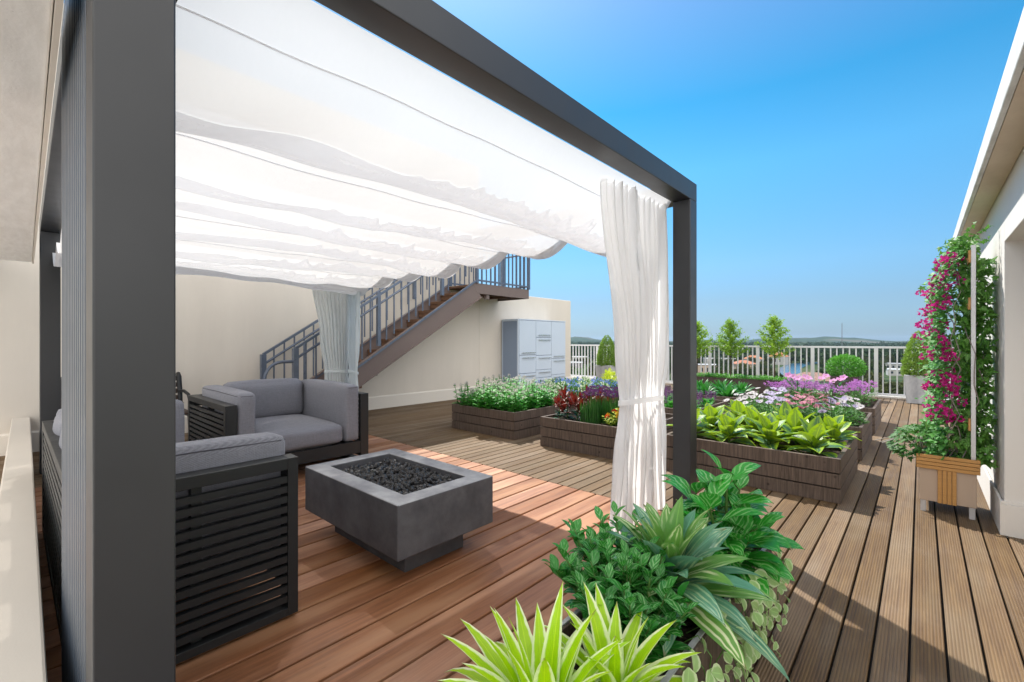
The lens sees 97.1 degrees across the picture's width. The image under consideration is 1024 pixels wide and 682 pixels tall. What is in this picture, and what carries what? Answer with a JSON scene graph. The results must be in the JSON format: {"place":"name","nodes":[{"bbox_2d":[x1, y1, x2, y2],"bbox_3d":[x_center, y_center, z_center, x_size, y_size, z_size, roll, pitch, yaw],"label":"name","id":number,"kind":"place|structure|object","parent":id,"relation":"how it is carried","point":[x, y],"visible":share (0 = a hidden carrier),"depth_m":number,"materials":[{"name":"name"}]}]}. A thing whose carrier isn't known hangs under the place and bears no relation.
{"place":"outdoors","nodes":[
{"label":"outdoors","id":0,"kind":"place"},
{"bbox_2d":[0,383,1023,681],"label":"ribbed deck","id":1,"kind":"structure","parent":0,"point":[816,529],"depth_m":2.54,"materials":[{"name":"brown wood"}]},
{"bbox_2d":[0,417,46,681],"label":"curb wall","id":2,"kind":"structure","parent":1,"relation":"on","point":[22,649],"depth_m":1.68,"materials":[{"name":"beige paint"}]},
{"bbox_2d":[61,372,189,419],"bbox_3d":[-4.373,0.821,5.165,0.658,0.864,1.100,0,0,42],"label":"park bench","id":3,"kind":"object","parent":1,"relation":"on","point":[179,391],"visible":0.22,"depth_m":5.66,"materials":[{"name":"metal"}]},
{"bbox_2d":[260,253,529,388],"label":"staircase","id":4,"kind":"structure","parent":1,"relation":"on","point":[380,350],"depth_m":8.01,"materials":[{"name":"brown metal"}]},
{"bbox_2d":[452,402,571,439],"bbox_3d":[0.003,1.077,6.574,1.210,0.343,1.260,0,0,42],"label":"raised bed","id":5,"kind":"object","parent":1,"relation":"on","point":[516,425],"visible":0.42,"depth_m":6.01,"materials":[{"name":"brown wood"}]},
{"bbox_2d":[457,382,473,405],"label":"mint plant","id":6,"kind":"object","parent":5,"relation":"on","point":[465,402],"visible":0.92,"depth_m":6.42,"materials":[{"name":"green plant"}]},
{"bbox_2d":[473,380,491,408],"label":"mint plant","id":7,"kind":"object","parent":5,"relation":"on","point":[478,397],"visible":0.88,"depth_m":6.18,"materials":[{"name":"green plant"}]},
{"bbox_2d":[480,381,504,409],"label":"mint plant","id":8,"kind":"object","parent":5,"relation":"on","point":[493,404],"visible":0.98,"depth_m":6.09,"materials":[{"name":"green plant"}]},
{"bbox_2d":[495,389,512,411],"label":"mint plant","id":9,"kind":"object","parent":5,"relation":"on","point":[501,403],"visible":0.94,"depth_m":6.02,"materials":[{"name":"green plant"}]},
{"bbox_2d":[503,390,517,411],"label":"mint plant","id":10,"kind":"object","parent":5,"relation":"on","point":[511,409],"visible":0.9,"depth_m":5.92,"materials":[{"name":"green plant"}]},
{"bbox_2d":[511,388,525,411],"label":"mint plant","id":11,"kind":"object","parent":5,"relation":"on","point":[520,404],"visible":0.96,"depth_m":5.98,"materials":[{"name":"green plant"}]},
{"bbox_2d":[526,382,544,408],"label":"mint plant","id":12,"kind":"object","parent":5,"relation":"on","point":[536,401],"visible":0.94,"depth_m":6.23,"materials":[{"name":"green plant"}]},
{"bbox_2d":[536,382,551,406],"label":"mint plant","id":13,"kind":"object","parent":5,"relation":"on","point":[544,399],"visible":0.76,"depth_m":6.41,"materials":[{"name":"green plant"}]},
{"bbox_2d":[502,319,565,391],"bbox_3d":[0.592,0.367,11.270,0.568,1.766,1.862,0,0,42],"label":"storage cabinet","id":14,"kind":"object","parent":1,"relation":"on","point":[532,348],"visible":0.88,"depth_m":10.81,"materials":[{"name":"metal"}]},
{"bbox_2d":[595,365,616,381],"bbox_3d":[2.697,0.965,12.860,0.488,0.570,0.488,0,0,42],"label":"concrete planter","id":15,"kind":"object","parent":1,"relation":"on","point":[599,369],"visible":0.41,"depth_m":12.72,"materials":[{"name":"grey concrete"}]},
{"bbox_2d":[596,335,615,366],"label":"cone topiary","id":16,"kind":"object","parent":15,"relation":"on","point":[602,354],"visible":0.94,"depth_m":12.71,"materials":[{"name":"green plant"}]},
{"bbox_2d":[540,410,672,458],"bbox_3d":[1.213,1.077,5.481,1.220,0.343,1.260,0,0,42],"label":"raised bed","id":17,"kind":"object","parent":1,"relation":"on","point":[575,435],"visible":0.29,"depth_m":5.09,"materials":[{"name":"brown wood"}]},
{"bbox_2d":[552,394,571,419],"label":"crimson plant","id":18,"kind":"object","parent":17,"relation":"on","point":[562,406],"visible":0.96,"depth_m":5.42,"materials":[{"name":"red plant"}]},
{"bbox_2d":[558,385,576,417],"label":"crimson plant","id":19,"kind":"object","parent":17,"relation":"on","point":[563,394],"visible":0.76,"depth_m":5.58,"materials":[{"name":"red plant"}]},
{"bbox_2d":[568,392,586,420],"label":"crimson plant","id":20,"kind":"object","parent":17,"relation":"on","point":[574,400],"visible":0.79,"depth_m":5.35,"materials":[{"name":"red plant"}]},
{"bbox_2d":[580,388,600,423],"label":"allium clump","id":21,"kind":"object","parent":17,"relation":"on","point":[591,413],"visible":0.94,"depth_m":5.12,"materials":[{"name":"plant"}]},
{"bbox_2d":[587,384,607,422],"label":"allium clump","id":22,"kind":"object","parent":17,"relation":"on","point":[598,402],"visible":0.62,"depth_m":5.26,"materials":[{"name":"plant"}]},
{"bbox_2d":[602,389,618,425],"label":"allium clump","id":23,"kind":"object","parent":17,"relation":"on","point":[606,409],"visible":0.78,"depth_m":5.14,"materials":[{"name":"plant"}]},
{"bbox_2d":[603,411,618,425],"bbox_3d":[1.071,0.854,4.944,0.231,0.205,0.225,0,0,42],"label":"zinnia","id":24,"kind":"object","parent":17,"relation":"on","point":[607,415],"visible":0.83,"depth_m":4.93,"materials":[{"name":"yellow plant"}]},
{"bbox_2d":[562,548,771,681],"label":"timber planter","id":25,"kind":"object","parent":1,"relation":"on","point":[714,648],"visible":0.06,"depth_m":1.40,"materials":[{"name":"brown wood"}]},
{"bbox_2d":[437,582,631,681],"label":"striped dracaena","id":26,"kind":"object","parent":25,"relation":"in","point":[528,656],"visible":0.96,"depth_m":1.06,"materials":[{"name":"plant"}]},
{"bbox_2d":[541,501,688,618],"bbox_3d":[0.330,0.770,1.535,0.477,0.297,0.456,0,0,42],"label":"glossy shrub","id":27,"kind":"object","parent":25,"relation":"in","point":[564,571],"visible":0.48,"depth_m":1.50,"materials":[{"name":"green plant"}]},
{"bbox_2d":[543,583,701,681],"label":"striped dracaena","id":28,"kind":"object","parent":25,"relation":"in","point":[626,663],"visible":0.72,"depth_m":1.13,"materials":[{"name":"plant"}]},
{"bbox_2d":[569,539,698,663],"bbox_3d":[0.356,0.788,1.333,0.368,0.297,0.348,0,0,42],"label":"glossy shrub","id":29,"kind":"object","parent":25,"relation":"on","point":[667,602],"visible":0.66,"depth_m":1.30,"materials":[{"name":"green plant"}]},
{"bbox_2d":[582,496,789,681],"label":"cordyline","id":30,"kind":"object","parent":25,"relation":"in","point":[693,548],"visible":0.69,"depth_m":1.46,"materials":[{"name":"green plant"}]},
{"bbox_2d":[661,449,804,594],"bbox_3d":[0.866,0.686,1.823,0.543,0.472,0.490,0,0,12],"label":"dieffenbachia","id":31,"kind":"object","parent":25,"relation":"in","point":[726,500],"visible":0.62,"depth_m":1.74,"materials":[{"name":"green plant"}]},
{"bbox_2d":[679,548,792,681],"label":"trailing vine","id":32,"kind":"object","parent":25,"relation":"hanging from","point":[751,654],"visible":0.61,"depth_m":1.51,"materials":[{"name":"green plant"}]},
{"bbox_2d":[613,398,728,417],"bbox_3d":[2.383,1.077,6.776,1.220,0.343,1.350,0,0,42],"label":"raised bed","id":33,"kind":"object","parent":1,"relation":"on","point":[717,403],"visible":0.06,"depth_m":6.59,"materials":[{"name":"brown wood"}]},
{"bbox_2d":[698,389,712,405],"bbox_3d":[2.834,0.837,6.594,0.261,0.253,0.227,0,0,45],"label":"salvia","id":34,"kind":"object","parent":33,"relation":"on","point":[706,400],"visible":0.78,"depth_m":6.57,"materials":[{"name":"green plant"}]},
{"bbox_2d":[664,388,758,410],"bbox_3d":[3.576,1.077,8.097,1.220,0.343,1.310,0,0,42],"label":"raised bed","id":35,"kind":"object","parent":1,"relation":"on","point":[724,398],"visible":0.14,"depth_m":7.57,"materials":[{"name":"brown wood"}]},
{"bbox_2d":[697,383,719,394],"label":"broad leaved plant","id":36,"kind":"object","parent":35,"relation":"on","point":[704,387],"visible":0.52,"depth_m":7.74,"materials":[{"name":"green plant"}]},
{"bbox_2d":[715,384,744,396],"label":"broad leaved plant","id":37,"kind":"object","parent":35,"relation":"on","point":[727,392],"visible":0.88,"depth_m":7.51,"materials":[{"name":"green plant"}]},
{"bbox_2d":[734,381,756,393],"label":"broad leaved plant","id":38,"kind":"object","parent":35,"relation":"on","point":[742,386],"visible":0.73,"depth_m":8.05,"materials":[{"name":"green plant"}]},
{"bbox_2d":[697,376,791,395],"bbox_3d":[5.400,1.070,11.092,2.440,0.360,0.480,0,0,42],"label":"trough planter","id":39,"kind":"object","parent":1,"relation":"on","point":[754,383],"depth_m":10.60,"materials":[{"name":"brown wood"}]},
{"bbox_2d":[697,321,714,372],"bbox_3d":[4.773,0.180,11.688,0.923,1.501,0.825,0,0,42],"label":"young tree","id":40,"kind":"object","parent":39,"relation":"in","point":[702,346],"visible":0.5,"depth_m":11.57,"materials":[{"name":"green plant"}]},
{"bbox_2d":[711,317,749,376],"bbox_3d":[5.357,0.169,11.183,0.856,1.523,0.870,0,0,-7],"label":"young tree","id":41,"kind":"object","parent":39,"relation":"in","point":[729,332],"visible":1,"depth_m":11.05,"materials":[{"name":"green plant"}]},
{"bbox_2d":[697,372,789,380],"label":"ground cover","id":42,"kind":"object","parent":39,"relation":"on","point":[777,377],"visible":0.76,"depth_m":10.84,"materials":[{"name":"green plant"}]},
{"bbox_2d":[753,314,795,379],"bbox_3d":[6.091,0.151,10.463,0.790,1.558,0.832,0,0,-34],"label":"young tree","id":43,"kind":"object","parent":39,"relation":"in","point":[773,323],"visible":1,"depth_m":10.43,"materials":[{"name":"green plant"}]},
{"bbox_2d":[666,421,857,503],"bbox_3d":[2.417,1.077,4.394,1.395,0.343,1.260,0,0,42],"label":"raised bed","id":44,"kind":"object","parent":1,"relation":"on","point":[820,476],"visible":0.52,"depth_m":3.78,"materials":[{"name":"brown wood"}]},
{"bbox_2d":[666,408,717,440],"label":"hosta","id":45,"kind":"object","parent":44,"relation":"on","point":[701,425],"visible":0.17,"depth_m":4.44,"materials":[{"name":"green plant"}]},
{"bbox_2d":[697,402,724,430],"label":"hosta","id":46,"kind":"object","parent":44,"relation":"on","point":[710,411],"visible":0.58,"depth_m":4.69,"materials":[{"name":"green plant"}]},
{"bbox_2d":[704,410,761,446],"bbox_3d":[2.038,0.818,4.216,0.516,0.301,0.490,0,0,42],"label":"hosta","id":47,"kind":"object","parent":44,"relation":"on","point":[728,422],"visible":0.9,"depth_m":4.19,"materials":[{"name":"green plant"}]},
{"bbox_2d":[724,399,759,432],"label":"hosta","id":48,"kind":"object","parent":44,"relation":"on","point":[737,405],"visible":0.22,"depth_m":4.83,"materials":[{"name":"green plant"}]},
{"bbox_2d":[732,406,786,439],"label":"hosta","id":49,"kind":"object","parent":44,"relation":"on","point":[751,412],"visible":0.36,"depth_m":4.45,"materials":[{"name":"green plant"}]},
{"bbox_2d":[744,412,801,452],"bbox_3d":[2.308,0.798,4.016,0.555,0.339,0.517,0,0,42],"label":"hosta","id":50,"kind":"object","parent":44,"relation":"on","point":[769,425],"visible":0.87,"depth_m":3.98,"materials":[{"name":"green plant"}]},
{"bbox_2d":[758,401,798,432],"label":"hosta","id":51,"kind":"object","parent":44,"relation":"on","point":[780,411],"visible":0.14,"depth_m":4.64,"materials":[{"name":"green plant"}]},
{"bbox_2d":[779,408,826,443],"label":"hosta","id":52,"kind":"object","parent":44,"relation":"on","point":[793,421],"visible":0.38,"depth_m":4.17,"materials":[{"name":"green plant"}]},
{"bbox_2d":[779,415,850,457],"bbox_3d":[2.508,0.800,3.777,0.433,0.353,0.496,0,0,-9],"label":"hosta","id":53,"kind":"object","parent":44,"relation":"on","point":[810,438],"visible":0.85,"depth_m":3.76,"materials":[{"name":"green plant"}]},
{"bbox_2d":[812,413,861,449],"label":"hosta","id":54,"kind":"object","parent":44,"relation":"on","point":[839,432],"visible":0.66,"depth_m":4.12,"materials":[{"name":"green plant"}]},
{"bbox_2d":[571,345,960,402],"bbox_3d":[6.230,0.696,11.892,11.900,1.148,0.160,0,0,42],"label":"roof railing","id":55,"kind":"object","parent":1,"relation":"on","point":[877,394],"visible":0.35,"depth_m":11.11,"materials":[{"name":"metal"}]},
{"bbox_2d":[722,403,871,460],"bbox_3d":[3.587,1.077,5.688,1.395,0.343,1.350,0,0,42],"label":"raised bed","id":56,"kind":"object","parent":1,"relation":"on","point":[864,431],"visible":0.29,"depth_m":5.02,"materials":[{"name":"brown wood"}]},
{"bbox_2d":[723,393,748,412],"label":"daisy plant","id":57,"kind":"object","parent":56,"relation":"on","point":[744,397],"visible":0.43,"depth_m":5.72,"materials":[{"name":"white plant"}]},
{"bbox_2d":[738,393,766,413],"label":"daisy plant","id":58,"kind":"object","parent":56,"relation":"on","point":[755,404],"visible":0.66,"depth_m":5.82,"materials":[{"name":"white plant"}]},
{"bbox_2d":[743,387,768,406],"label":"daisy plant","id":59,"kind":"object","parent":56,"relation":"on","point":[757,397],"visible":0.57,"depth_m":6.28,"materials":[{"name":"white plant"}]},
{"bbox_2d":[756,395,782,413],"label":"daisy plant","id":60,"kind":"object","parent":56,"relation":"on","point":[769,410],"visible":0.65,"depth_m":5.52,"materials":[{"name":"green plant"}]},
{"bbox_2d":[760,386,795,408],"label":"daisy plant","id":61,"kind":"object","parent":56,"relation":"on","point":[782,388],"visible":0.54,"depth_m":6.20,"materials":[{"name":"white plant"}]},
{"bbox_2d":[792,395,822,414],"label":"daisy plant","id":62,"kind":"object","parent":56,"relation":"on","point":[811,400],"visible":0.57,"depth_m":5.47,"materials":[{"name":"pink plant"}]},
{"bbox_2d":[797,397,833,419],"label":"daisy plant","id":63,"kind":"object","parent":56,"relation":"on","point":[810,410],"visible":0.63,"depth_m":5.16,"materials":[{"name":"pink plant"}]},
{"bbox_2d":[810,396,859,425],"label":"daisy plant","id":64,"kind":"object","parent":56,"relation":"on","point":[833,412],"visible":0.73,"depth_m":4.98,"materials":[{"name":"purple plant"}]},
{"bbox_2d":[828,396,865,417],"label":"daisy plant","id":65,"kind":"object","parent":56,"relation":"on","point":[847,398],"visible":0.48,"depth_m":5.50,"materials":[{"name":"white plant"}]},
{"bbox_2d":[829,399,869,424],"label":"daisy plant","id":66,"kind":"object","parent":56,"relation":"on","point":[854,411],"visible":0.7,"depth_m":5.07,"materials":[{"name":"green plant"}]},
{"bbox_2d":[762,393,880,433],"bbox_3d":[4.780,1.077,7.009,1.395,0.343,1.310,0,0,42],"label":"raised bed","id":67,"kind":"object","parent":1,"relation":"on","point":[874,408],"visible":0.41,"depth_m":6.56,"materials":[{"name":"brown wood"}]},
{"bbox_2d":[763,380,794,401],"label":"phlox plant","id":68,"kind":"object","parent":67,"relation":"on","point":[779,385],"visible":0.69,"depth_m":6.97,"materials":[{"name":"purple plant"}]},
{"bbox_2d":[784,372,812,401],"bbox_3d":[4.474,0.722,7.056,0.424,0.469,0.405,0,0,-25],"label":"hibiscus","id":69,"kind":"object","parent":67,"relation":"on","point":[798,377],"visible":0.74,"depth_m":7.09,"materials":[{"name":"pink plant"}]},
{"bbox_2d":[789,381,820,403],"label":"phlox plant","id":70,"kind":"object","parent":67,"relation":"on","point":[805,386],"visible":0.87,"depth_m":6.82,"materials":[{"name":"purple plant"}]},
{"bbox_2d":[815,382,845,405],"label":"phlox plant","id":71,"kind":"object","parent":67,"relation":"on","point":[821,386],"visible":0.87,"depth_m":6.48,"materials":[{"name":"purple plant"}]},
{"bbox_2d":[816,373,849,398],"bbox_3d":[4.870,0.729,6.864,0.416,0.456,0.404,0,0,-32],"label":"hibiscus","id":72,"kind":"object","parent":67,"relation":"on","point":[841,378],"visible":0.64,"depth_m":6.88,"materials":[{"name":"pink plant"}]},
{"bbox_2d":[836,383,869,405],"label":"phlox plant","id":73,"kind":"object","parent":67,"relation":"on","point":[853,388],"visible":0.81,"depth_m":6.52,"materials":[{"name":"purple plant"}]},
{"bbox_2d":[842,379,874,401],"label":"phlox plant","id":74,"kind":"object","parent":67,"relation":"on","point":[854,380],"visible":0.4,"depth_m":7.01,"materials":[{"name":"purple plant"}]},
{"bbox_2d":[843,380,877,404],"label":"phlox plant","id":75,"kind":"object","parent":67,"relation":"on","point":[866,386],"visible":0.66,"depth_m":6.71,"materials":[{"name":"purple plant"}]},
{"bbox_2d":[830,375,860,397],"bbox_3d":[7.308,1.005,9.907,0.500,0.490,0.500,0,0,42],"label":"box planter","id":76,"kind":"object","parent":1,"relation":"on","point":[837,382],"visible":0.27,"depth_m":9.73,"materials":[{"name":"brown wood"}]},
{"bbox_2d":[825,354,868,378],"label":"round shrub","id":77,"kind":"object","parent":76,"relation":"in","point":[833,364],"visible":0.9,"depth_m":9.75,"materials":[{"name":"green plant"}]},
{"bbox_2d":[904,374,930,403],"bbox_3d":[8.205,0.965,9.096,0.488,0.570,0.488,0,0,42],"label":"concrete planter","id":78,"kind":"object","parent":1,"relation":"on","point":[913,389],"visible":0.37,"depth_m":8.99,"materials":[{"name":"grey concrete"}]},
{"bbox_2d":[900,330,937,376],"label":"cone topiary","id":79,"kind":"object","parent":78,"relation":"on","point":[907,361],"visible":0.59,"depth_m":9.08,"materials":[{"name":"green plant"}]},
{"bbox_2d":[916,245,980,519],"bbox_3d":[3.255,0.290,3.393,0.330,1.920,0.454,0,0,42],"label":"trellis planter","id":80,"kind":"object","parent":1,"relation":"on","point":[950,480],"visible":0.79,"depth_m":3.19,"materials":[{"name":"brown wood"}]},
{"bbox_2d":[875,424,949,462],"bbox_3d":[3.105,0.780,3.471,0.415,0.290,0.401,0,0,-21],"label":"ivy","id":81,"kind":"object","parent":80,"relation":"in","point":[914,429],"visible":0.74,"depth_m":3.42,"materials":[{"name":"green plant"}]},
{"bbox_2d":[912,246,967,459],"bbox_3d":[3.211,0.098,3.412,0.308,1.552,0.575,0,0,42],"label":"bougainvillea","id":82,"kind":"object","parent":80,"relation":"in","point":[936,348],"visible":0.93,"depth_m":3.28,"materials":[{"name":"green plant"}]},
{"bbox_2d":[918,222,999,468],"bbox_3d":[3.347,0.043,3.400,0.451,1.757,0.580,0,0,42],"label":"ivy","id":83,"kind":"object","parent":80,"relation":"in","point":[986,315],"visible":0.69,"depth_m":3.23,"materials":[{"name":"green plant"}]},
{"bbox_2d":[965,147,1023,538],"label":"wall","id":84,"kind":"structure","parent":1,"relation":"on","point":[1002,486],"depth_m":2.91,"materials":[{"name":"white paint"}]},
{"bbox_2d":[953,8,1023,245],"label":"roof overhang","id":85,"kind":"object","parent":84,"relation":"attached to","point":[1002,146],"visible":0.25,"depth_m":2.36,"materials":[{"name":"paint"}]},
{"bbox_2d":[312,0,1023,340],"label":"sky","id":86,"kind":"structure","parent":0,"point":[830,149],"materials":[{"name":"blue"}]},
{"bbox_2d":[571,358,903,385],"bbox_3d":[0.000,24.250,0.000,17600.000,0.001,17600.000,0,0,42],"label":"ground","id":87,"kind":"structure","parent":0,"point":[893,378],"depth_m":371.95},
{"bbox_2d":[571,341,957,363],"bbox_3d":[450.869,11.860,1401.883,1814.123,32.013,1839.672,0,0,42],"label":"distant woods","id":88,"kind":"object","parent":87,"relation":"on","point":[859,352],"visible":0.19,"depth_m":621.92,"materials":[{"name":"plant"}]},
{"bbox_2d":[769,352,788,364],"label":"house","id":89,"kind":"structure","parent":87,"relation":"on","point":[781,360],"depth_m":460.02,"materials":[{"name":"white tile"}]},
{"bbox_2d":[786,372,829,391],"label":"house","id":90,"kind":"structure","parent":87,"relation":"on","point":[827,379],"depth_m":218.51,"materials":[{"name":"brown tile"}]},
{"bbox_2d":[863,371,885,383],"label":"tree","id":91,"kind":"object","parent":87,"relation":"on","point":[866,378],"visible":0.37,"depth_m":204.52,"materials":[{"name":"plant"}]},
{"bbox_2d":[571,336,951,343],"bbox_3d":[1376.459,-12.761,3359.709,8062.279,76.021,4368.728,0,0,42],"label":"hills","id":92,"kind":"structure","parent":0,"point":[816,339],"depth_m":3762.59,"materials":[{"name":"plant"}]},
{"bbox_2d":[571,341,952,349],"bbox_3d":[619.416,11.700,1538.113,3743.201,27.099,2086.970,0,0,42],"label":"wooded rise","id":93,"kind":"structure","parent":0,"point":[793,343],"depth_m":1869.66,"materials":[{"name":"plant"}]},
{"bbox_2d":[780,362,817,373],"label":"canal water","id":94,"kind":"structure","parent":0,"point":[792,368],"depth_m":394.06,"materials":[{"name":"blue liquid"}]},
{"bbox_2d":[884,380,902,393],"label":"tree","id":95,"kind":"object","parent":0,"point":[892,385],"visible":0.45,"depth_m":183.16,"materials":[{"name":"plant"}]},
{"bbox_3d":[-1.455,12.785,6.221,17.500,22.930,19.280,0,0,42],"label":"apartment tower","id":96,"kind":"object","parent":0,"visible":0},
{"bbox_2d":[0,4,571,455],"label":"rooftop building","id":97,"kind":"structure","parent":96,"relation":"on","point":[228,330],"depth_m":6.87,"materials":[{"name":"beige paint"}]},
{"bbox_2d":[0,0,63,263],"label":"concrete eave","id":98,"kind":"object","parent":97,"relation":"attached to","point":[29,36],"visible":1,"depth_m":1.57,"materials":[{"name":"beige concrete"}]},
{"bbox_2d":[750,400,1023,681],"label":"deck underlay","id":99,"kind":"object","parent":96,"relation":"on","point":[909,647],"depth_m":2.26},
{"bbox_2d":[35,435,661,681],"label":"red deck","id":100,"kind":"structure","parent":99,"relation":"on","point":[362,615],"depth_m":2.20,"materials":[{"name":"brown wood"}]},
{"bbox_2d":[42,399,297,663],"bbox_3d":[-2.028,0.816,2.513,2.180,0.828,0.740,0,0,42],"label":"sofa","id":101,"kind":"object","parent":100,"relation":"on","point":[236,507],"visible":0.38,"depth_m":1.91,"materials":[{"name":"metal"}]},
{"bbox_2d":[188,378,367,464],"bbox_3d":[-2.298,0.816,4.482,1.140,0.828,1.270,0,0,42],"label":"armchair","id":102,"kind":"object","parent":100,"relation":"on","point":[311,420],"visible":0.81,"depth_m":4.38,"materials":[{"name":"fabric"}]},
{"bbox_2d":[39,0,696,681],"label":"pergola","id":103,"kind":"object","parent":100,"relation":"on","point":[109,200],"visible":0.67,"depth_m":1.00,"materials":[{"name":"metal"}]},
{"bbox_2d":[312,289,348,382],"bbox_3d":[-2.488,0.184,6.226,0.093,2.108,0.560,0,0,42],"label":"curtain","id":104,"kind":"object","parent":103,"relation":"hanging from","point":[332,310],"visible":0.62,"depth_m":6.25,"materials":[{"name":"white fabric"}]},
{"bbox_2d":[347,292,359,424],"bbox_3d":[-2.202,0.184,6.302,0.351,2.108,0.094,0,0,42],"label":"curtain","id":105,"kind":"object","parent":103,"relation":"hanging from","point":[353,345],"visible":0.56,"depth_m":6.28,"materials":[{"name":"white fabric"}]},
{"bbox_2d":[53,0,670,295],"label":"shade canopy","id":106,"kind":"object","parent":103,"relation":"hanging from","point":[320,147],"visible":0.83,"depth_m":2.16,"materials":[{"name":"white fabric"}]},
{"bbox_2d":[600,179,668,533],"bbox_3d":[0.840,0.119,3.062,0.142,2.238,0.899,0,0,42],"label":"curtain","id":107,"kind":"object","parent":103,"relation":"hanging from","point":[635,236],"visible":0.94,"depth_m":3.03,"materials":[{"name":"white fabric"}]},
{"bbox_2d":[305,448,492,571],"bbox_3d":[-0.730,1.032,2.839,1.054,0.436,0.674,0,0,42],"label":"fire pit","id":108,"kind":"object","parent":100,"relation":"on","point":[403,511],"visible":1,"depth_m":2.58,"materials":[{"name":"grey concrete"}]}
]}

